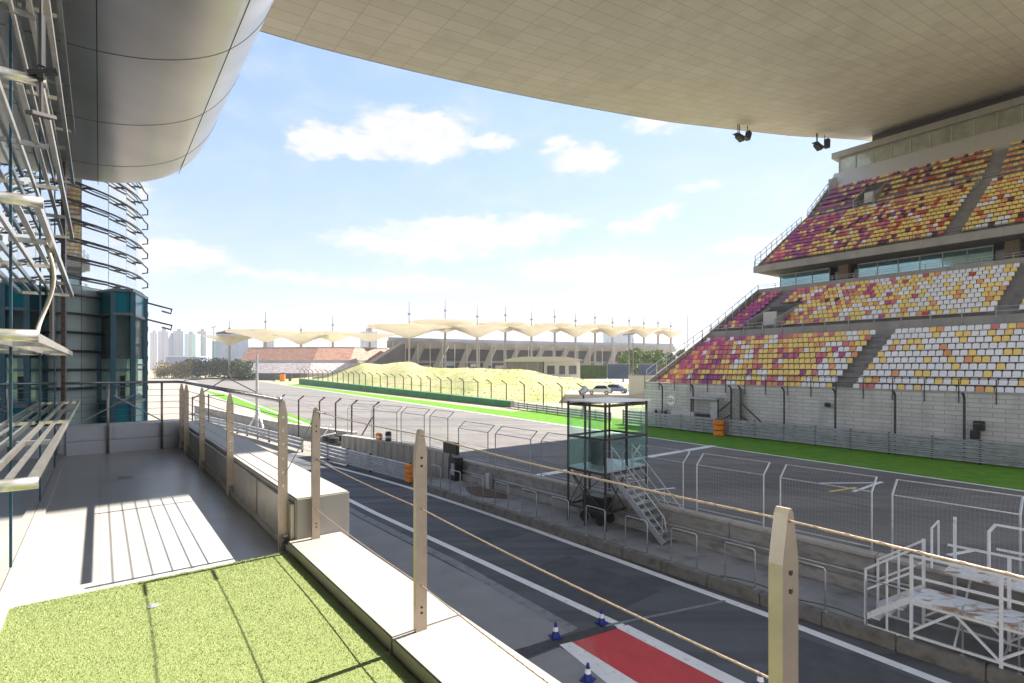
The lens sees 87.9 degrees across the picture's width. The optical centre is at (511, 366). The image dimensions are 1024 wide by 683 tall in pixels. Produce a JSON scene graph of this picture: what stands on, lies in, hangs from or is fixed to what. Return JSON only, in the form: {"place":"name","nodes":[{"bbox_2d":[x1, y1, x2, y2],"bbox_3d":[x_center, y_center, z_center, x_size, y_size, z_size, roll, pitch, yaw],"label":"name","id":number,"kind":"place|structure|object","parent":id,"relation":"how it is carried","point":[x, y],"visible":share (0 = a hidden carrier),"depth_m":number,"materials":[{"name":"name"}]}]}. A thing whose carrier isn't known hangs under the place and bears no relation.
{"place":"outdoors","nodes":[
{"label":"outdoors","id":0,"kind":"place"},
{"bbox_2d":[150,330,157,369],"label":"tower block","id":1,"kind":"structure","parent":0,"point":[153,347],"depth_m":1100.00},
{"bbox_2d":[158,329,172,368],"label":"tower block","id":2,"kind":"structure","parent":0,"point":[165,342],"depth_m":1000.00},
{"bbox_2d":[173,329,187,355],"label":"tower block","id":3,"kind":"structure","parent":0,"point":[178,342],"depth_m":1010.00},
{"bbox_2d":[184,332,200,355],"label":"tower block","id":4,"kind":"structure","parent":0,"point":[192,343],"depth_m":980.00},
{"bbox_2d":[197,329,209,361],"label":"tower block","id":5,"kind":"structure","parent":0,"point":[205,346],"depth_m":1000.00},
{"bbox_2d":[216,331,259,361],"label":"building","id":6,"kind":"structure","parent":0,"point":[238,350],"depth_m":420.00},
{"bbox_2d":[204,390,310,424],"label":"infield grass strip","id":7,"kind":"object","parent":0,"point":[238,401],"visible":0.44,"depth_m":79.85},
{"bbox_2d":[138,379,443,480],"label":"pit entry road","id":8,"kind":"structure","parent":0,"point":[171,393],"depth_m":81.94,"materials":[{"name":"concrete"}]},
{"bbox_2d":[184,354,264,430],"bbox_3d":[-27.788,2.567,51.333,8.074,7.534,0.642,0,0,0],"label":"steel gantry","id":9,"kind":"object","parent":8,"relation":"on","point":[257,416],"visible":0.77,"depth_m":51.44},
{"bbox_2d":[194,413,302,451],"bbox_3d":[-25.547,5.760,49.585,0.366,1.080,29.276,0,0,-44],"label":"crash barrier","id":10,"kind":"object","parent":8,"relation":"on","point":[220,423],"visible":0.57,"depth_m":46.11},
{"bbox_2d":[194,405,357,442],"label":"guard wall","id":11,"kind":"structure","parent":8,"relation":"on","point":[293,429],"depth_m":51.03,"materials":[{"name":"concrete"}]},
{"bbox_2d":[279,394,379,437],"bbox_3d":[-15.912,4.447,45.107,15.644,3.705,1.200,0,0,44],"label":"catch fence","id":12,"kind":"object","parent":8,"relation":"on","point":[351,427],"visible":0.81,"depth_m":43.99,"materials":[{"name":"metal"}]},
{"bbox_2d":[341,434,457,477],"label":"ribbed concrete wall","id":13,"kind":"structure","parent":8,"relation":"on","point":[397,451],"depth_m":33.50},
{"bbox_2d":[138,367,644,444],"bbox_3d":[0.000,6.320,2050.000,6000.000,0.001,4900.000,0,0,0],"label":"ground","id":14,"kind":"structure","parent":0,"point":[617,412],"depth_m":91.00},
{"bbox_2d":[67,177,147,424],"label":"glass tower","id":15,"kind":"structure","parent":14,"relation":"on","point":[103,246],"depth_m":13.52,"materials":[{"name":"glass"}]},
{"bbox_2d":[151,360,192,377],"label":"dry bush","id":16,"kind":"object","parent":14,"relation":"on","point":[180,369],"visible":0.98,"depth_m":290.63,"materials":[{"name":"brown plant"}]},
{"bbox_2d":[182,357,240,377],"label":"hedge","id":17,"kind":"object","parent":14,"relation":"on","point":[214,368],"visible":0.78,"depth_m":300.35,"materials":[{"name":"green plant"}]},
{"bbox_2d":[203,320,251,376],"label":"lotus canopy","id":18,"kind":"object","parent":14,"relation":"on","point":[229,340],"visible":0.92,"depth_m":296.08,"materials":[{"name":"fabric"}]},
{"bbox_2d":[229,359,255,380],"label":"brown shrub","id":19,"kind":"object","parent":14,"relation":"on","point":[241,368],"visible":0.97,"depth_m":240.78,"materials":[{"name":"green plant"}]},
{"bbox_2d":[224,312,300,346],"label":"lotus canopy","id":20,"kind":"object","parent":14,"relation":"on","point":[265,335],"visible":0.8,"depth_m":290.04,"materials":[{"name":"fabric"}]},
{"bbox_2d":[0,0,560,682],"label":"pit building","id":21,"kind":"structure","parent":14,"relation":"on","point":[82,518],"depth_m":4.65,"materials":[{"name":"concrete"}]},
{"bbox_2d":[0,329,72,355],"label":"sunshade frame","id":22,"kind":"object","parent":21,"relation":"attached to","point":[36,341],"visible":1,"depth_m":3.40,"materials":[{"name":"metal"}]},
{"bbox_2d":[0,66,73,239],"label":"sunshade frame","id":23,"kind":"object","parent":21,"relation":"attached to","point":[20,78],"visible":0.87,"depth_m":3.96,"materials":[{"name":"metal"}]},
{"bbox_2d":[25,0,57,119],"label":"camera bracket","id":24,"kind":"object","parent":23,"relation":"attached to","point":[42,72],"visible":0.98,"depth_m":3.10,"materials":[{"name":"white metal"}]},
{"bbox_2d":[0,191,73,296],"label":"sunshade frame","id":25,"kind":"object","parent":21,"relation":"attached to","point":[18,201],"visible":0.92,"depth_m":3.74,"materials":[{"name":"metal"}]},
{"bbox_2d":[35,243,55,340],"bbox_3d":[-3.616,-0.558,4.125,0.125,0.793,0.279,0,0,-33],"label":"hanging rod","id":26,"kind":"object","parent":25,"relation":"hanging from","point":[50,297],"visible":0.75,"depth_m":4.12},
{"bbox_2d":[4,0,74,184],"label":"sunshade frame","id":27,"kind":"object","parent":21,"relation":"attached to","point":[11,9],"visible":0.71,"depth_m":4.32,"materials":[{"name":"metal"}]},
{"bbox_2d":[0,401,79,492],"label":"sunshade frame","id":28,"kind":"object","parent":21,"relation":"attached to","point":[9,483],"visible":1,"depth_m":3.64,"materials":[{"name":"metal"}]},
{"bbox_2d":[26,0,74,133],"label":"sunshade frame","id":29,"kind":"object","parent":21,"relation":"attached to","point":[62,32],"visible":0.56,"depth_m":5.54,"materials":[{"name":"metal"}]},
{"bbox_2d":[97,288,171,422],"bbox_3d":[-11.542,2.175,15.620,6.054,8.250,1.828,0,0,42],"label":"teal bay","id":30,"kind":"object","parent":21,"relation":"attached to","point":[122,325],"visible":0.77,"depth_m":13.46,"materials":[{"name":"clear glass"}]},
{"bbox_2d":[34,0,273,182],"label":"silver pod","id":31,"kind":"object","parent":21,"relation":"on","point":[152,82],"visible":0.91,"depth_m":7.22,"materials":[{"name":"metal"}]},
{"bbox_2d":[63,380,288,550],"bbox_3d":[-4.309,0.906,7.466,7.523,1.287,1.697,0,0,39],"label":"terrace railing","id":32,"kind":"object","parent":21,"relation":"on","point":[282,468],"visible":0.99,"depth_m":6.36,"materials":[{"name":"metal"}]},
{"bbox_2d":[0,552,419,682],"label":"artificial turf","id":33,"kind":"structure","parent":21,"relation":"on","point":[284,617],"depth_m":3.02,"materials":[{"name":"plastic"}]},
{"bbox_2d":[285,407,1023,682],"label":"ledge cable fence","id":34,"kind":"object","parent":21,"relation":"on","point":[783,612],"visible":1,"depth_m":1.38,"materials":[{"name":"metal"}]},
{"bbox_2d":[273,329,328,346],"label":"lotus canopy","id":35,"kind":"object","parent":14,"relation":"on","point":[301,339],"visible":0.91,"depth_m":278.82,"materials":[{"name":"fabric"}]},
{"bbox_2d":[233,347,388,379],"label":"orange stand","id":36,"kind":"object","parent":14,"relation":"on","point":[274,361],"visible":0.72,"depth_m":252.07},
{"bbox_2d":[302,318,358,346],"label":"lotus canopy","id":37,"kind":"object","parent":14,"relation":"on","point":[333,336],"visible":0.76,"depth_m":291.97,"materials":[{"name":"fabric"}]},
{"bbox_2d":[342,324,395,347],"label":"lotus canopy","id":38,"kind":"object","parent":14,"relation":"on","point":[369,337],"visible":0.93,"depth_m":274.49,"materials":[{"name":"fabric"}]},
{"bbox_2d":[299,379,513,406],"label":"green barrier","id":39,"kind":"object","parent":14,"relation":"on","point":[449,397],"visible":0.98,"depth_m":112.48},
{"bbox_2d":[366,311,451,361],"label":"lotus canopy","id":40,"kind":"object","parent":14,"relation":"on","point":[409,331],"visible":0.94,"depth_m":242.14,"materials":[{"name":"fabric"}]},
{"bbox_2d":[297,368,583,409],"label":"catch fence","id":41,"kind":"object","parent":14,"relation":"on","point":[543,386],"visible":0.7,"depth_m":104.01,"materials":[{"name":"metal"}]},
{"bbox_2d":[407,307,482,367],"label":"lotus canopy","id":42,"kind":"object","parent":14,"relation":"on","point":[450,322],"visible":0.76,"depth_m":258.92,"materials":[{"name":"fabric"}]},
{"bbox_2d":[448,310,508,367],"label":"lotus canopy","id":43,"kind":"object","parent":14,"relation":"on","point":[477,331],"visible":0.93,"depth_m":256.44,"materials":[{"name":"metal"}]},
{"bbox_2d":[476,306,533,369],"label":"lotus canopy","id":44,"kind":"object","parent":14,"relation":"on","point":[509,324],"visible":0.75,"depth_m":276.03,"materials":[{"name":"metal"}]},
{"bbox_2d":[387,337,676,376],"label":"stand","id":45,"kind":"object","parent":14,"relation":"on","point":[429,352],"visible":0.42,"depth_m":293.28,"materials":[{"name":"concrete"}]},
{"bbox_2d":[506,311,557,356],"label":"lotus canopy","id":46,"kind":"object","parent":14,"relation":"on","point":[531,331],"visible":0.97,"depth_m":270.69,"materials":[{"name":"fabric"}]},
{"bbox_2d":[532,309,578,356],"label":"lotus canopy","id":47,"kind":"object","parent":14,"relation":"on","point":[554,331],"visible":0.74,"depth_m":288.70,"materials":[{"name":"metal"}]},
{"bbox_2d":[555,313,598,361],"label":"lotus canopy","id":48,"kind":"object","parent":14,"relation":"on","point":[575,332],"visible":0.95,"depth_m":283.43,"materials":[{"name":"metal"}]},
{"bbox_2d":[576,317,616,364],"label":"lotus canopy","id":49,"kind":"object","parent":14,"relation":"on","point":[597,326],"visible":0.72,"depth_m":300.51,"materials":[{"name":"metal"}]},
{"bbox_2d":[596,316,631,363],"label":"lotus canopy","id":50,"kind":"object","parent":14,"relation":"on","point":[612,332],"visible":0.94,"depth_m":297.36,"materials":[{"name":"fabric"}]},
{"bbox_2d":[625,347,643,374],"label":"tree","id":51,"kind":"object","parent":14,"relation":"on","point":[638,354],"visible":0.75,"depth_m":171.69,"materials":[{"name":"green plant"}]},
{"bbox_2d":[628,375,658,394],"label":"wall","id":52,"kind":"structure","parent":14,"relation":"on","point":[635,384],"depth_m":90.00,"materials":[{"name":"concrete"}]},
{"bbox_2d":[644,90,1023,463],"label":"grandstand","id":53,"kind":"object","parent":14,"relation":"on","point":[893,260],"visible":1,"depth_m":54.42,"materials":[{"name":"concrete"}]},
{"bbox_2d":[260,0,1023,140],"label":"wing roof","id":54,"kind":"structure","parent":53,"relation":"on","point":[865,70],"depth_m":39.32,"materials":[{"name":"metal"}]},
{"bbox_2d":[858,262,876,276],"bbox_3d":[42.370,-11.060,63.214,0.060,2.720,1.990,0,0,-36],"label":"window pane","id":55,"kind":"structure","parent":53,"relation":"in","point":[871,267],"depth_m":63.22,"materials":[{"name":"blue glass"}]},
{"bbox_2d":[878,260,897,274],"bbox_3d":[43.581,-11.060,61.560,0.060,2.720,1.990,0,0,-36],"label":"window pane","id":56,"kind":"structure","parent":53,"relation":"in","point":[886,265],"depth_m":61.49,"materials":[{"name":"blue glass"}]},
{"bbox_2d":[899,257,918,271],"bbox_3d":[44.792,-11.060,59.906,0.060,2.720,1.990,0,0,-36],"label":"window pane","id":57,"kind":"structure","parent":53,"relation":"in","point":[910,262],"depth_m":59.84,"materials":[{"name":"blue glass"}]},
{"bbox_2d":[858,245,993,274],"bbox_3d":[45.374,-11.060,59.061,0.200,2.720,12.360,0,0,-36],"label":"window frame","id":58,"kind":"structure","parent":53,"relation":"in","point":[992,246],"depth_m":57.92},
{"bbox_2d":[839,105,1022,171],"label":"top window frame","id":59,"kind":"structure","parent":53,"relation":"in","point":[1021,105],"depth_m":72.47,"materials":[{"name":"metal"}]},
{"bbox_2d":[920,253,941,269],"bbox_3d":[46.004,-11.060,58.252,0.060,2.720,1.990,0,0,-36],"label":"window pane","id":60,"kind":"structure","parent":53,"relation":"in","point":[935,258],"depth_m":58.29,"materials":[{"name":"blue glass"}]},
{"bbox_2d":[840,105,1023,171],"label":"top window","id":61,"kind":"structure","parent":53,"relation":"in","point":[1012,116],"depth_m":73.88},
{"bbox_2d":[943,250,966,266],"bbox_3d":[47.215,-11.060,56.597,0.060,2.720,1.990,0,0,-36],"label":"window pane","id":62,"kind":"structure","parent":53,"relation":"in","point":[958,255],"depth_m":56.54,"materials":[{"name":"blue glass"}]},
{"bbox_2d":[970,421,985,450],"bbox_3d":[30.523,4.575,34.782,0.650,2.050,0.700,0,0,-36],"label":"wall loudspeaker","id":63,"kind":"object","parent":53,"relation":"attached to","point":[978,428],"depth_m":34.63,"materials":[{"name":"black plastic"}]},
{"bbox_2d":[968,245,991,263],"bbox_3d":[48.425,-11.060,54.944,0.060,2.720,1.990,0,0,-36],"label":"window pane","id":64,"kind":"structure","parent":53,"relation":"in","point":[987,251],"depth_m":54.96,"materials":[{"name":"blue glass"}]},
{"bbox_2d":[275,361,644,406],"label":"dry grass hill","id":65,"kind":"structure","parent":0,"point":[529,379],"depth_m":131.01,"materials":[{"name":"plant"}]},
{"bbox_2d":[368,341,404,363],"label":"ramp end","id":66,"kind":"structure","parent":65,"relation":"on","point":[395,353],"depth_m":251.57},
{"bbox_2d":[503,357,581,377],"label":"white pavilion","id":67,"kind":"structure","parent":65,"relation":"on","point":[563,366],"depth_m":167.00,"materials":[{"name":"concrete"}]},
{"bbox_2d":[580,365,606,378],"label":"hoarding","id":68,"kind":"object","parent":65,"relation":"on","point":[593,371],"visible":0.93,"depth_m":152.00,"materials":[{"name":"green metal"}]},
{"bbox_2d":[349,512,574,649],"bbox_3d":[-11.531,6.300,22.129,8.502,0.001,31.201,0,0,-40],"label":"apron","id":69,"kind":"object","parent":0,"point":[508,621],"visible":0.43,"depth_m":14.62,"materials":[{"name":"concrete"}]},
{"bbox_2d":[138,31,870,366],"label":"sky","id":70,"kind":"structure","parent":0,"point":[357,193],"materials":[{"name":"blue"}]},
{"bbox_2d":[527,647,605,682],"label":"apron","id":71,"kind":"object","parent":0,"point":[559,664],"visible":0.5,"depth_m":11.15,"materials":[{"name":"concrete"}]},
{"bbox_2d":[560,642,636,682],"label":"painted white line","id":72,"kind":"object","parent":71,"relation":"on","point":[604,671],"visible":1,"depth_m":11.14,"materials":[{"name":"white paint"}]},
{"bbox_2d":[565,380,644,402],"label":"raised parking lot","id":73,"kind":"structure","parent":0,"point":[575,394],"depth_m":92.12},
{"bbox_2d":[608,364,630,378],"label":"hoarding","id":74,"kind":"object","parent":73,"relation":"on","point":[618,371],"visible":0.93,"depth_m":150.00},
{"bbox_2d":[187,378,1023,682],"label":"race track","id":75,"kind":"structure","parent":0,"point":[823,512],"depth_m":29.38,"materials":[{"name":"asphalt"}]},
{"bbox_2d":[243,390,964,564],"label":"tyre marks","id":76,"kind":"object","parent":75,"relation":"on","point":[814,496],"visible":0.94,"depth_m":30.71,"materials":[{"name":"rubber"}]},
{"bbox_2d":[536,445,715,475],"bbox_3d":[7.869,6.293,35.770,20.907,0.001,0.620,0,0,-38],"label":"start line","id":77,"kind":"object","parent":75,"relation":"on","point":[631,459],"visible":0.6,"depth_m":37.60,"materials":[{"name":"white paint"}]},
{"bbox_2d":[287,385,1023,491],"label":"track right edge line","id":78,"kind":"object","parent":75,"relation":"on","point":[763,453],"visible":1,"depth_m":35.98,"materials":[{"name":"white paint"}]},
{"bbox_2d":[427,478,1023,672],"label":"pit wall platform","id":79,"kind":"structure","parent":75,"relation":"on","point":[809,589],"depth_m":15.55,"materials":[{"name":"concrete"}]},
{"bbox_2d":[443,441,462,480],"bbox_3d":[-3.261,5.025,28.478,0.520,1.950,1.500,0,0,-40],"label":"marshal cabinet","id":80,"kind":"object","parent":79,"relation":"on","point":[455,463],"visible":0.95,"depth_m":28.05,"materials":[{"name":"black plastic"}]},
{"bbox_2d":[465,486,507,498],"bbox_3d":[-1.349,5.982,25.180,1.146,0.030,3.000,0,0,-40],"label":"dirt patch","id":81,"kind":"object","parent":79,"relation":"on","point":[480,491],"visible":0.89,"depth_m":24.97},
{"bbox_2d":[580,492,614,525],"bbox_3d":[3.274,5.463,20.450,0.640,1.025,1.200,0,0,-40],"label":"trolley","id":82,"kind":"object","parent":79,"relation":"on","point":[598,498],"visible":0.73,"depth_m":20.22,"materials":[{"name":"black metal"}]},
{"bbox_2d":[563,397,681,545],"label":"stair tower","id":83,"kind":"structure","parent":79,"relation":"on","point":[597,462],"depth_m":20.03,"materials":[{"name":"metal"}]},
{"bbox_2d":[864,517,1023,671],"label":"white staging","id":84,"kind":"object","parent":79,"relation":"on","point":[923,597],"visible":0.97,"depth_m":11.53,"materials":[{"name":"paint"}]},
{"bbox_2d":[462,458,1023,636],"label":"pit wall","id":85,"kind":"structure","parent":75,"relation":"on","point":[844,565],"depth_m":16.53,"materials":[{"name":"concrete"}]},
{"bbox_2d":[495,426,537,474],"bbox_3d":[0.172,3.970,25.558,0.463,1.980,2.652,0,0,-40],"label":"catch fence panel","id":86,"kind":"object","parent":85,"relation":"on","point":[513,447],"visible":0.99,"depth_m":25.36,"materials":[{"name":"metal"}]},
{"bbox_2d":[541,432,579,483],"bbox_3d":[2.119,3.970,23.276,0.463,1.980,2.052,0,0,-40],"label":"catch fence panel","id":87,"kind":"object","parent":85,"relation":"on","point":[573,480],"visible":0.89,"depth_m":23.31,"materials":[{"name":"metal"}]},
{"bbox_2d":[633,445,689,508],"bbox_3d":[5.429,3.970,19.397,0.463,1.980,2.152,0,0,-40],"label":"catch fence panel","id":88,"kind":"object","parent":85,"relation":"on","point":[682,469],"visible":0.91,"depth_m":19.00,"materials":[{"name":"metal"}]},
{"bbox_2d":[696,453,769,527],"bbox_3d":[7.178,3.970,17.347,0.463,1.980,2.302,0,0,-40],"label":"catch fence panel","id":89,"kind":"object","parent":85,"relation":"on","point":[697,465],"visible":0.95,"depth_m":17.36,"materials":[{"name":"metal"}]},
{"bbox_2d":[779,464,877,552],"bbox_3d":[8.998,3.970,15.213,0.463,1.980,2.412,0,0,-40],"label":"catch fence panel","id":90,"kind":"object","parent":85,"relation":"on","point":[871,491],"visible":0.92,"depth_m":14.84,"materials":[{"name":"metal"}]},
{"bbox_2d":[891,479,1023,575],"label":"catch fence panel","id":91,"kind":"object","parent":85,"relation":"on","point":[1020,524],"visible":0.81,"depth_m":12.72,"materials":[{"name":"metal"}]},
{"bbox_2d":[603,332,632,342],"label":"tower block","id":92,"kind":"structure","parent":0,"point":[620,338],"depth_m":900.00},
{"bbox_2d":[273,452,980,682],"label":"pit lane","id":93,"kind":"structure","parent":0,"point":[734,632],"depth_m":14.82,"materials":[{"name":"asphalt"}]},
{"bbox_2d":[320,442,412,483],"bbox_3d":[-9.741,5.745,32.983,0.322,1.110,12.945,0,0,-43],"label":"crash barrier","id":94,"kind":"object","parent":93,"relation":"on","point":[406,468],"visible":0.9,"depth_m":31.61,"materials":[{"name":"grey metal"}]},
{"bbox_2d":[349,507,576,631],"bbox_3d":[-4.099,6.296,19.752,0.473,0.001,17.998,0,0,-39],"label":"faded pit lane line","id":95,"kind":"object","parent":93,"relation":"on","point":[542,612],"visible":0.8,"depth_m":15.63,"materials":[{"name":"grey paint"}]},
{"bbox_2d":[349,498,624,626],"bbox_3d":[-4.068,6.296,20.759,0.332,0.001,20.739,0,0,-40],"label":"pit lane dividing line","id":96,"kind":"object","parent":93,"relation":"on","point":[542,589],"visible":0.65,"depth_m":16.24,"materials":[{"name":"white paint"}]},
{"bbox_2d":[465,527,523,544],"bbox_3d":[-0.642,6.301,19.802,1.867,0.001,1.201,0,0,-37],"label":"asphalt patch","id":97,"kind":"object","parent":93,"relation":"on","point":[496,535],"visible":1,"depth_m":19.81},
{"bbox_2d":[514,623,616,655],"bbox_3d":[1.300,6.295,12.280,2.711,0.001,0.327,0,0,-28],"label":"drain channel","id":98,"kind":"object","parent":93,"relation":"on","point":[551,643],"visible":0.8,"depth_m":12.21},
{"bbox_2d":[514,556,659,615],"bbox_3d":[2.128,6.301,15.553,2.399,0.001,3.701,0,0,-39],"label":"asphalt patch","id":99,"kind":"object","parent":93,"relation":"on","point":[618,590],"visible":1,"depth_m":15.36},
{"bbox_2d":[321,460,950,682],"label":"pit lane edge line","id":100,"kind":"object","parent":93,"relation":"on","point":[921,674],"visible":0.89,"depth_m":14.80,"materials":[{"name":"white paint"}]},
{"bbox_2d":[573,628,722,682],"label":"red pit box","id":101,"kind":"object","parent":93,"relation":"on","point":[632,657],"visible":1,"depth_m":11.38,"materials":[{"name":"paint"}]},
{"bbox_2d":[605,600,725,626],"bbox_3d":[4.002,6.295,13.583,3.748,0.001,0.119,0,0,-22],"label":"lane joint","id":102,"kind":"object","parent":93,"relation":"on","point":[655,615],"visible":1,"depth_m":13.54,"materials":[{"name":"grey paint"}]},
{"bbox_2d":[617,625,744,682],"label":"painted white line","id":103,"kind":"object","parent":93,"relation":"on","point":[715,673],"visible":1,"depth_m":11.53,"materials":[{"name":"white paint"}]},
{"bbox_2d":[427,484,1023,682],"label":"kerb","id":104,"kind":"structure","parent":93,"relation":"on","point":[967,665],"depth_m":13.93,"materials":[{"name":"concrete"}]},
{"bbox_2d":[959,604,1022,674],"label":"hoop rail","id":105,"kind":"object","parent":104,"relation":"on","point":[962,638],"visible":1,"depth_m":10.73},
{"bbox_2d":[764,637,925,682],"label":"asphalt patch","id":106,"kind":"object","parent":93,"relation":"on","point":[819,663],"visible":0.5,"depth_m":11.05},
{"bbox_2d":[286,384,1023,490],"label":"grass verge","id":107,"kind":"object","parent":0,"point":[1009,477],"depth_m":39.44,"materials":[{"name":"plant"}]},
{"bbox_2d":[510,402,607,419],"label":"crash barrier","id":108,"kind":"object","parent":107,"relation":"on","point":[546,410],"visible":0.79,"depth_m":70.22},
{"bbox_2d":[681,396,723,430],"bbox_3d":[18.166,4.620,50.772,1.300,3.360,3.800,0,0,-36],"label":"marshal hut","id":109,"kind":"object","parent":107,"relation":"on","point":[714,409],"visible":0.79,"depth_m":50.16,"materials":[{"name":"grey metal"}]},
{"bbox_2d":[732,388,742,435],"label":"concrete pillar","id":110,"kind":"structure","parent":107,"relation":"on","point":[736,404],"depth_m":48.27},
{"bbox_2d":[623,409,1023,467],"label":"crash barrier","id":111,"kind":"object","parent":107,"relation":"on","point":[848,437],"visible":1,"depth_m":39.76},
{"bbox_2d":[659,383,1023,461],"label":"stand catch fence","id":112,"kind":"object","parent":107,"relation":"on","point":[894,394],"visible":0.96,"depth_m":41.53,"materials":[{"name":"metal"}]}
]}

